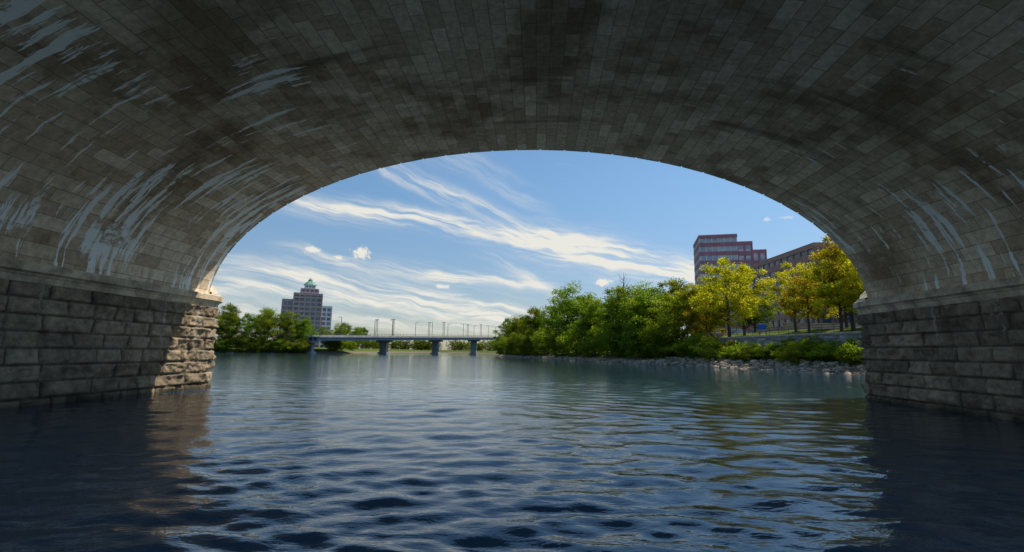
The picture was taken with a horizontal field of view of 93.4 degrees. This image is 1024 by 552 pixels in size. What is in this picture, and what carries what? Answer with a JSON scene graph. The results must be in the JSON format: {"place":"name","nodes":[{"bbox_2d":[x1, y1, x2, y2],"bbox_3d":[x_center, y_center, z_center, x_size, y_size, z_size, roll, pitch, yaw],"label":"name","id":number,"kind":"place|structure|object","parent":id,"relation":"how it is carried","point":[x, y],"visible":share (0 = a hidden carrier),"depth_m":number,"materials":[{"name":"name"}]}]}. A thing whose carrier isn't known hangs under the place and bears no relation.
{"place":"outdoors","nodes":[
{"label":"outdoors","id":0,"kind":"place"},
{"bbox_2d":[0,352,1023,551],"bbox_3d":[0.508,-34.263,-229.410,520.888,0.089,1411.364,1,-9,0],"label":"river water","id":1,"kind":"structure","parent":0,"point":[350,452],"depth_m":8.02,"materials":[{"name":"blue liquid"}]},
{"bbox_2d":[212,149,834,349],"label":"sky","id":2,"kind":"structure","parent":0,"point":[485,238],"materials":[{"name":"blue"}]},
{"bbox_2d":[214,327,866,374],"bbox_3d":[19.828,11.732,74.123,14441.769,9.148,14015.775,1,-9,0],"label":"ground","id":3,"kind":"structure","parent":0,"point":[609,356],"depth_m":104.25,"materials":[{"name":"green plant"}]},
{"bbox_2d":[211,335,233,351],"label":"bank tree","id":4,"kind":"object","parent":3,"relation":"on","point":[220,344],"visible":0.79,"depth_m":197.65,"materials":[{"name":"green plant"}]},
{"bbox_2d":[214,311,241,351],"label":"deciduous tree","id":5,"kind":"object","parent":3,"relation":"on","point":[224,328],"visible":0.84,"depth_m":200.10,"materials":[{"name":"green plant"}]},
{"bbox_2d":[217,303,241,344],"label":"deciduous tree","id":6,"kind":"object","parent":3,"relation":"on","point":[231,308],"visible":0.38,"depth_m":212.28,"materials":[{"name":"green plant"}]},
{"bbox_2d":[227,333,257,352],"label":"bank tree","id":7,"kind":"object","parent":3,"relation":"on","point":[237,341],"visible":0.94,"depth_m":199.15,"materials":[{"name":"green plant"}]},
{"bbox_2d":[229,312,260,350],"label":"deciduous tree","id":8,"kind":"object","parent":3,"relation":"on","point":[249,327],"visible":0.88,"depth_m":202.10,"materials":[{"name":"green plant"}]},
{"bbox_2d":[244,336,271,352],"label":"bank tree","id":9,"kind":"object","parent":3,"relation":"on","point":[258,347],"visible":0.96,"depth_m":202.07,"materials":[{"name":"green plant"}]},
{"bbox_2d":[251,307,278,343],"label":"deciduous tree","id":10,"kind":"object","parent":3,"relation":"on","point":[264,310],"visible":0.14,"depth_m":215.79,"materials":[{"name":"green plant"}]},
{"bbox_2d":[253,308,285,351],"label":"deciduous tree","id":11,"kind":"object","parent":3,"relation":"on","point":[267,323],"visible":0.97,"depth_m":204.77,"materials":[{"name":"green plant"}]},
{"bbox_2d":[267,335,290,352],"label":"bank tree","id":12,"kind":"object","parent":3,"relation":"on","point":[279,342],"visible":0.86,"depth_m":205.14,"materials":[{"name":"green plant"}]},
{"bbox_2d":[273,310,302,348],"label":"deciduous tree","id":13,"kind":"object","parent":3,"relation":"on","point":[287,326],"visible":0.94,"depth_m":208.46,"materials":[{"name":"green plant"}]},
{"bbox_2d":[280,338,297,352],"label":"bank tree","id":14,"kind":"object","parent":3,"relation":"on","point":[290,348],"visible":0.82,"depth_m":206.71,"materials":[{"name":"green plant"}]},
{"bbox_2d":[291,338,313,352],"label":"bank tree","id":15,"kind":"object","parent":3,"relation":"on","point":[301,345],"visible":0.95,"depth_m":207.14,"materials":[{"name":"green plant"}]},
{"bbox_2d":[289,319,318,340],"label":"deciduous tree","id":16,"kind":"object","parent":3,"relation":"on","point":[303,329],"visible":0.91,"depth_m":211.74,"materials":[{"name":"green plant"}]},
{"bbox_2d":[294,316,313,338],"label":"deciduous tree","id":17,"kind":"object","parent":3,"relation":"on","point":[308,318],"visible":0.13,"depth_m":225.20,"materials":[{"name":"green plant"}]},
{"bbox_2d":[279,278,331,347],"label":"apartment tower","id":18,"kind":"structure","parent":3,"relation":"on","point":[306,301],"depth_m":316.19,"materials":[{"name":"grey concrete"}]},
{"bbox_2d":[315,325,327,347],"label":"deciduous tree","id":19,"kind":"object","parent":3,"relation":"on","point":[322,329],"visible":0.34,"depth_m":247.97,"materials":[{"name":"green plant"}]},
{"bbox_2d":[321,330,335,350],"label":"deciduous tree","id":20,"kind":"object","parent":3,"relation":"on","point":[325,343],"visible":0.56,"depth_m":223.43,"materials":[{"name":"green plant"}]},
{"bbox_2d":[324,341,342,350],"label":"bank tree","id":21,"kind":"object","parent":3,"relation":"on","point":[337,345],"visible":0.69,"depth_m":227.81,"materials":[{"name":"green plant"}]},
{"bbox_2d":[330,323,348,334],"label":"deciduous tree","id":22,"kind":"object","parent":3,"relation":"on","point":[336,330],"visible":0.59,"depth_m":259.42,"materials":[{"name":"green plant"}]},
{"bbox_2d":[338,341,350,349],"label":"bank tree","id":23,"kind":"object","parent":3,"relation":"on","point":[345,345],"visible":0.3,"depth_m":247.02,"materials":[{"name":"green plant"}]},
{"bbox_2d":[342,322,352,348],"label":"deciduous tree","id":24,"kind":"object","parent":3,"relation":"on","point":[349,328],"visible":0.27,"depth_m":278.38,"materials":[{"name":"green plant"}]},
{"bbox_2d":[343,340,356,349],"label":"bank tree","id":25,"kind":"object","parent":3,"relation":"on","point":[351,346],"visible":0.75,"depth_m":271.05,"materials":[{"name":"green plant"}]},
{"bbox_2d":[352,327,362,349],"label":"deciduous tree","id":26,"kind":"object","parent":3,"relation":"on","point":[359,333],"visible":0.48,"depth_m":297.09,"materials":[{"name":"green plant"}]},
{"bbox_2d":[361,327,368,348],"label":"deciduous tree","id":27,"kind":"object","parent":3,"relation":"on","point":[365,331],"visible":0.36,"depth_m":341.53,"materials":[{"name":"green plant"}]},
{"bbox_2d":[297,317,505,353],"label":"girder road bridge","id":28,"kind":"structure","parent":3,"relation":"on","point":[384,340],"depth_m":258.03,"materials":[{"name":"concrete"}]},
{"bbox_2d":[213,335,627,350],"bbox_3d":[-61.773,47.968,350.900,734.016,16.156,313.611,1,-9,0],"label":"distant tree line","id":29,"kind":"object","parent":3,"relation":"on","point":[417,344],"visible":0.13,"depth_m":470.98,"materials":[{"name":"green plant"}]},
{"bbox_2d":[489,334,508,353],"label":"bank tree","id":30,"kind":"object","parent":3,"relation":"on","point":[498,339],"visible":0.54,"depth_m":203.92,"materials":[{"name":"green plant"}]},
{"bbox_2d":[493,317,517,338],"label":"deciduous tree","id":31,"kind":"object","parent":3,"relation":"on","point":[508,320],"visible":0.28,"depth_m":212.17,"materials":[{"name":"green plant"}]},
{"bbox_2d":[0,0,1023,421],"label":"stone arch bridge","id":32,"kind":"structure","parent":3,"relation":"on","point":[158,158],"depth_m":15.62,"materials":[{"name":"stone"}]},
{"bbox_2d":[497,332,527,354],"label":"bank tree","id":33,"kind":"object","parent":3,"relation":"on","point":[510,345],"visible":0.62,"depth_m":188.14,"materials":[{"name":"green plant"}]},
{"bbox_2d":[503,314,529,339],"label":"deciduous tree","id":34,"kind":"object","parent":3,"relation":"on","point":[515,324],"visible":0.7,"depth_m":197.52,"materials":[{"name":"green plant"}]},
{"bbox_2d":[513,329,539,353],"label":"bank tree","id":35,"kind":"object","parent":3,"relation":"on","point":[525,342],"visible":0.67,"depth_m":176.58,"materials":[{"name":"green plant"}]},
{"bbox_2d":[518,306,546,335],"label":"deciduous tree","id":36,"kind":"object","parent":3,"relation":"on","point":[531,323],"visible":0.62,"depth_m":183.62,"materials":[{"name":"green plant"}]},
{"bbox_2d":[529,326,556,354],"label":"bank tree","id":37,"kind":"object","parent":3,"relation":"on","point":[540,342],"visible":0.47,"depth_m":164.75,"materials":[{"name":"green plant"}]},
{"bbox_2d":[534,304,569,332],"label":"deciduous tree","id":38,"kind":"object","parent":3,"relation":"on","point":[539,319],"visible":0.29,"depth_m":177.32,"materials":[{"name":"green plant"}]},
{"bbox_2d":[539,323,571,356],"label":"bank tree","id":39,"kind":"object","parent":3,"relation":"on","point":[553,336],"visible":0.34,"depth_m":153.35,"materials":[{"name":"green plant"}]},
{"bbox_2d":[543,280,598,353],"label":"deciduous tree","id":40,"kind":"object","parent":3,"relation":"on","point":[566,307],"visible":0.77,"depth_m":152.32,"materials":[{"name":"green plant"}]},
{"bbox_2d":[554,319,589,355],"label":"bank tree","id":41,"kind":"object","parent":3,"relation":"on","point":[560,341],"visible":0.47,"depth_m":143.02,"materials":[{"name":"green plant"}]},
{"bbox_2d":[568,296,592,322],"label":"deciduous tree","id":42,"kind":"object","parent":3,"relation":"on","point":[577,317],"visible":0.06,"depth_m":157.20,"materials":[{"name":"green plant"}]},
{"bbox_2d":[567,317,613,357],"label":"bank tree","id":43,"kind":"object","parent":3,"relation":"on","point":[588,354],"visible":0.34,"depth_m":132.82,"materials":[{"name":"green plant"}]},
{"bbox_2d":[575,295,608,356],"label":"deciduous tree","id":44,"kind":"object","parent":3,"relation":"on","point":[590,313],"visible":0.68,"depth_m":132.21,"materials":[{"name":"green plant"}]},
{"bbox_2d":[582,316,620,355],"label":"bank tree","id":45,"kind":"object","parent":3,"relation":"on","point":[597,344],"visible":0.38,"depth_m":123.64,"materials":[{"name":"green plant"}]},
{"bbox_2d":[595,317,634,357],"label":"bank tree","id":46,"kind":"object","parent":3,"relation":"on","point":[608,344],"visible":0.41,"depth_m":115.28,"materials":[{"name":"green plant"}]},
{"bbox_2d":[597,285,641,332],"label":"deciduous tree","id":47,"kind":"object","parent":3,"relation":"on","point":[613,308],"visible":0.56,"depth_m":118.72,"materials":[{"name":"green plant"}]},
{"bbox_2d":[616,274,629,356],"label":"bare tree","id":48,"kind":"object","parent":3,"relation":"on","point":[623,296],"visible":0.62,"depth_m":118.23,"materials":[{"name":"green plant"}]},
{"bbox_2d":[614,318,652,356],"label":"bank tree","id":49,"kind":"object","parent":3,"relation":"on","point":[629,338],"visible":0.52,"depth_m":107.75,"materials":[{"name":"green plant"}]},
{"bbox_2d":[621,296,662,340],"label":"lime green tree","id":50,"kind":"object","parent":3,"relation":"on","point":[635,307],"visible":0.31,"depth_m":109.96,"materials":[{"name":"green plant"}]},
{"bbox_2d":[629,338,654,358],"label":"shrub","id":51,"kind":"object","parent":3,"relation":"on","point":[641,353],"visible":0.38,"depth_m":105.05,"materials":[{"name":"green plant"}]},
{"bbox_2d":[629,281,658,321],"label":"deciduous tree","id":52,"kind":"object","parent":3,"relation":"on","point":[641,291],"visible":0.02,"depth_m":121.50,"materials":[{"name":"green plant"}]},
{"bbox_2d":[617,279,673,354],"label":"deciduous tree","id":53,"kind":"object","parent":3,"relation":"on","point":[646,297],"visible":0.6,"depth_m":108.42,"materials":[{"name":"green plant"}]},
{"bbox_2d":[636,320,687,357],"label":"bank tree","id":54,"kind":"object","parent":3,"relation":"on","point":[655,339],"visible":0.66,"depth_m":99.11,"materials":[{"name":"green plant"}]},
{"bbox_2d":[645,289,693,341],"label":"lime green tree","id":55,"kind":"object","parent":3,"relation":"on","point":[673,303],"visible":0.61,"depth_m":98.69,"materials":[{"name":"green plant"}]},
{"bbox_2d":[653,276,693,327],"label":"deciduous tree","id":56,"kind":"object","parent":3,"relation":"on","point":[671,283],"visible":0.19,"depth_m":111.91,"materials":[{"name":"green plant"}]},
{"bbox_2d":[662,340,687,356],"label":"shrub","id":57,"kind":"object","parent":3,"relation":"on","point":[667,351],"visible":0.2,"depth_m":94.82,"materials":[{"name":"green plant"}]},
{"bbox_2d":[672,350,689,356],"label":"shrub","id":58,"kind":"object","parent":3,"relation":"on","point":[679,352],"visible":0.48,"depth_m":92.49,"materials":[{"name":"green plant"}]},
{"bbox_2d":[498,354,865,374],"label":"riprap rocks","id":59,"kind":"object","parent":3,"relation":"on","point":[804,363],"visible":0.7,"depth_m":71.77,"materials":[{"name":"stone"}]},
{"bbox_2d":[664,335,701,356],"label":"shrub","id":60,"kind":"object","parent":3,"relation":"on","point":[681,347],"visible":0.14,"depth_m":90.81,"materials":[{"name":"green plant"}]},
{"bbox_2d":[672,333,702,355],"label":"shrub","id":61,"kind":"object","parent":3,"relation":"on","point":[684,341],"visible":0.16,"depth_m":91.63,"materials":[{"name":"green plant"}]},
{"bbox_2d":[685,342,701,358],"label":"shrub","id":62,"kind":"object","parent":3,"relation":"on","point":[691,354],"visible":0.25,"depth_m":87.21,"materials":[{"name":"green plant"}]},
{"bbox_2d":[671,284,718,337],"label":"lime green tree","id":63,"kind":"object","parent":3,"relation":"on","point":[684,294],"visible":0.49,"depth_m":94.38,"materials":[{"name":"green plant"}]},
{"bbox_2d":[684,333,717,356],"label":"shrub","id":64,"kind":"object","parent":3,"relation":"on","point":[697,336],"visible":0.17,"depth_m":86.14,"materials":[{"name":"green plant"}]},
{"bbox_2d":[684,332,719,357],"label":"shrub","id":65,"kind":"object","parent":3,"relation":"on","point":[696,338],"visible":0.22,"depth_m":86.72,"materials":[{"name":"green plant"}]},
{"bbox_2d":[682,290,731,339],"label":"honey locust tree","id":66,"kind":"object","parent":3,"relation":"on","point":[709,328],"visible":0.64,"depth_m":89.99,"materials":[{"name":"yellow plant"}]},
{"bbox_2d":[688,335,730,360],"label":"shrub","id":67,"kind":"object","parent":3,"relation":"on","point":[707,348],"visible":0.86,"depth_m":81.08,"materials":[{"name":"green plant"}]},
{"bbox_2d":[698,280,739,335],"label":"lime green tree","id":68,"kind":"object","parent":3,"relation":"on","point":[716,283],"visible":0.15,"depth_m":100.35,"materials":[{"name":"green plant"}]},
{"bbox_2d":[711,348,735,358],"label":"shrub","id":69,"kind":"object","parent":3,"relation":"on","point":[726,354],"visible":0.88,"depth_m":77.32,"materials":[{"name":"green plant"}]},
{"bbox_2d":[687,257,761,336],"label":"honey locust tree","id":70,"kind":"object","parent":3,"relation":"on","point":[728,279],"visible":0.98,"depth_m":85.54,"materials":[{"name":"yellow plant"}]},
{"bbox_2d":[715,339,739,351],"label":"shrub","id":71,"kind":"object","parent":3,"relation":"on","point":[731,340],"visible":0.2,"depth_m":80.30,"materials":[{"name":"green plant"}]},
{"bbox_2d":[693,234,766,336],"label":"brick office tower","id":72,"kind":"structure","parent":3,"relation":"on","point":[711,250],"depth_m":196.52,"materials":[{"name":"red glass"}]},
{"bbox_2d":[726,342,745,357],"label":"shrub","id":73,"kind":"object","parent":3,"relation":"on","point":[737,346],"visible":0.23,"depth_m":76.54,"materials":[{"name":"green plant"}]},
{"bbox_2d":[730,348,747,359],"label":"shrub","id":74,"kind":"object","parent":3,"relation":"on","point":[736,353],"visible":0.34,"depth_m":74.36,"materials":[{"name":"green plant"}]},
{"bbox_2d":[710,262,775,335],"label":"honey locust tree","id":75,"kind":"object","parent":3,"relation":"on","point":[749,292],"visible":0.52,"depth_m":86.81,"materials":[{"name":"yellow plant"}]},
{"bbox_2d":[737,347,759,359],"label":"shrub","id":76,"kind":"object","parent":3,"relation":"on","point":[747,355],"visible":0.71,"depth_m":72.07,"materials":[{"name":"green plant"}]},
{"bbox_2d":[737,341,760,359],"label":"shrub","id":77,"kind":"object","parent":3,"relation":"on","point":[747,347],"visible":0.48,"depth_m":72.72,"materials":[{"name":"green plant"}]},
{"bbox_2d":[734,344,767,359],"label":"shrub","id":78,"kind":"object","parent":3,"relation":"on","point":[760,357],"visible":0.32,"depth_m":72.35,"materials":[{"name":"green plant"}]},
{"bbox_2d":[735,284,777,332],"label":"deciduous tree","id":79,"kind":"object","parent":3,"relation":"on","point":[768,311],"visible":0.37,"depth_m":108.01,"materials":[{"name":"green plant"}]},
{"bbox_2d":[758,323,765,334],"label":"park sign","id":80,"kind":"object","parent":3,"relation":"on","point":[761,326],"visible":0.83,"depth_m":76.75,"materials":[{"name":"metal"}]},
{"bbox_2d":[750,343,778,360],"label":"shrub","id":81,"kind":"object","parent":3,"relation":"on","point":[768,355],"visible":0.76,"depth_m":69.42,"materials":[{"name":"green plant"}]},
{"bbox_2d":[758,341,785,357],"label":"shrub","id":82,"kind":"object","parent":3,"relation":"on","point":[776,346],"visible":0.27,"depth_m":69.21,"materials":[{"name":"green plant"}]},
{"bbox_2d":[769,337,797,351],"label":"shrub","id":83,"kind":"object","parent":3,"relation":"on","point":[782,342],"visible":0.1,"depth_m":68.42,"materials":[{"name":"green plant"}]},
{"bbox_2d":[710,333,862,353],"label":"retaining wall","id":84,"kind":"structure","parent":3,"relation":"on","point":[762,341],"depth_m":69.80,"materials":[{"name":"grey stone"}]},
{"bbox_2d":[714,331,860,338],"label":"coping","id":85,"kind":"object","parent":84,"relation":"on","point":[793,334],"visible":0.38,"depth_m":68.81,"materials":[{"name":"stone"}]},
{"bbox_2d":[708,322,861,336],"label":"metal railing","id":86,"kind":"object","parent":85,"relation":"on","point":[821,327],"visible":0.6,"depth_m":70.18,"materials":[{"name":"grey metal"}]},
{"bbox_2d":[770,340,810,363],"bbox_3d":[37.072,10.152,63.437,5.475,3.344,5.021,4,-9,-18],"label":"shrub","id":87,"kind":"object","parent":3,"relation":"on","point":[787,352],"visible":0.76,"depth_m":62.84,"materials":[{"name":"green plant"}]},
{"bbox_2d":[762,261,823,331],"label":"honey locust tree","id":88,"kind":"object","parent":3,"relation":"on","point":[783,275],"visible":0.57,"depth_m":77.13,"materials":[{"name":"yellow plant"}]},
{"bbox_2d":[773,269,833,332],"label":"honey locust tree","id":89,"kind":"object","parent":3,"relation":"on","point":[805,301],"visible":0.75,"depth_m":70.12,"materials":[{"name":"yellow plant"}]},
{"bbox_2d":[783,334,825,348],"bbox_3d":[39.497,9.506,64.524,5.424,3.394,5.653,0,-9,5],"label":"shrub","id":90,"kind":"object","parent":3,"relation":"on","point":[813,336],"visible":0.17,"depth_m":63.94,"materials":[{"name":"green plant"}]},
{"bbox_2d":[791,345,818,359],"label":"shrub","id":91,"kind":"object","parent":3,"relation":"on","point":[808,350],"visible":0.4,"depth_m":61.76,"materials":[{"name":"green plant"}]},
{"bbox_2d":[792,282,838,322],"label":"honey locust tree","id":92,"kind":"object","parent":3,"relation":"on","point":[826,317],"visible":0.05,"depth_m":87.77,"materials":[{"name":"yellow plant"}]},
{"bbox_2d":[807,344,834,360],"bbox_3d":[38.851,9.620,59.996,3.731,2.240,3.580,-7,-12,40],"label":"shrub","id":93,"kind":"object","parent":3,"relation":"on","point":[823,355],"visible":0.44,"depth_m":59.69,"materials":[{"name":"green plant"}]},
{"bbox_2d":[782,322,861,330],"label":"garden wall","id":94,"kind":"structure","parent":3,"relation":"on","point":[804,325],"depth_m":83.77,"materials":[{"name":"brick"}]},
{"bbox_2d":[803,343,840,360],"bbox_3d":[38.637,9.598,59.841,4.337,2.648,3.977,-3,-10,22],"label":"shrub","id":95,"kind":"object","parent":3,"relation":"on","point":[814,354],"visible":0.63,"depth_m":59.83,"materials":[{"name":"green plant"}]},
{"bbox_2d":[807,338,841,357],"bbox_3d":[40.189,9.300,61.181,4.786,2.983,4.535,-2,-9,15],"label":"shrub","id":96,"kind":"object","parent":3,"relation":"on","point":[813,345],"visible":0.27,"depth_m":60.90,"materials":[{"name":"green plant"}]},
{"bbox_2d":[801,250,859,331],"bbox_3d":[43.653,2.428,64.504,8.670,11.699,7.934,5,-10,-25],"label":"honey locust tree","id":97,"kind":"object","parent":3,"relation":"on","point":[816,278],"visible":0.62,"depth_m":64.26,"materials":[{"name":"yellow plant"}]},
{"bbox_2d":[806,235,862,330],"bbox_3d":[45.647,0.676,65.389,10.097,14.890,11.034,1,-9,1],"label":"honey locust tree","id":98,"kind":"object","parent":3,"relation":"on","point":[826,252],"visible":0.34,"depth_m":64.73,"materials":[{"name":"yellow plant"}]},
{"bbox_2d":[816,256,853,327],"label":"honey locust tree","id":99,"kind":"object","parent":3,"relation":"on","point":[844,318],"visible":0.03,"depth_m":75.23,"materials":[{"name":"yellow plant"}]},
{"bbox_2d":[822,336,858,353],"bbox_3d":[40.090,8.620,57.142,4.735,3.114,4.997,3,-9,-12],"label":"shrub","id":100,"kind":"object","parent":3,"relation":"on","point":[841,345],"visible":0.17,"depth_m":57.52,"materials":[{"name":"green plant"}]},
{"bbox_2d":[831,344,862,364],"bbox_3d":[39.104,9.055,55.316,3.946,2.628,4.303,2,-9,-7],"label":"shrub","id":101,"kind":"object","parent":3,"relation":"on","point":[836,354],"visible":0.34,"depth_m":55.18,"materials":[{"name":"green plant"}]},
{"bbox_2d":[831,268,864,314],"bbox_3d":[44.268,2.793,60.239,6.324,9.365,7.485,6,-10,-29],"label":"honey locust tree","id":102,"kind":"object","parent":3,"relation":"on","point":[854,275],"visible":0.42,"depth_m":61.12,"materials":[{"name":"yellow plant"}]},
{"bbox_2d":[834,341,863,364],"bbox_3d":[39.267,8.747,54.293,4.911,3.060,4.653,0,-9,7],"label":"shrub","id":103,"kind":"object","parent":3,"relation":"on","point":[849,350],"visible":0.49,"depth_m":53.85,"materials":[{"name":"green plant"}]},
{"bbox_2d":[845,350,864,362],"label":"shrub","id":104,"kind":"object","parent":3,"relation":"on","point":[850,359],"visible":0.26,"depth_m":53.93,"materials":[{"name":"green plant"}]},
{"bbox_2d":[751,247,835,328],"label":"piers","id":105,"kind":"structure","parent":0,"point":[804,319],"depth_m":139.79,"materials":[{"name":"brown brick"}]},
{"bbox_2d":[753,248,831,328],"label":"glazing","id":106,"kind":"structure","parent":105,"relation":"on","point":[827,320],"depth_m":141.20,"materials":[{"name":"black glass"}]},
{"bbox_2d":[751,242,836,332],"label":"bands","id":107,"kind":"object","parent":105,"relation":"on","point":[800,260],"visible":0.07,"depth_m":142.44,"materials":[{"name":"brown brick"}]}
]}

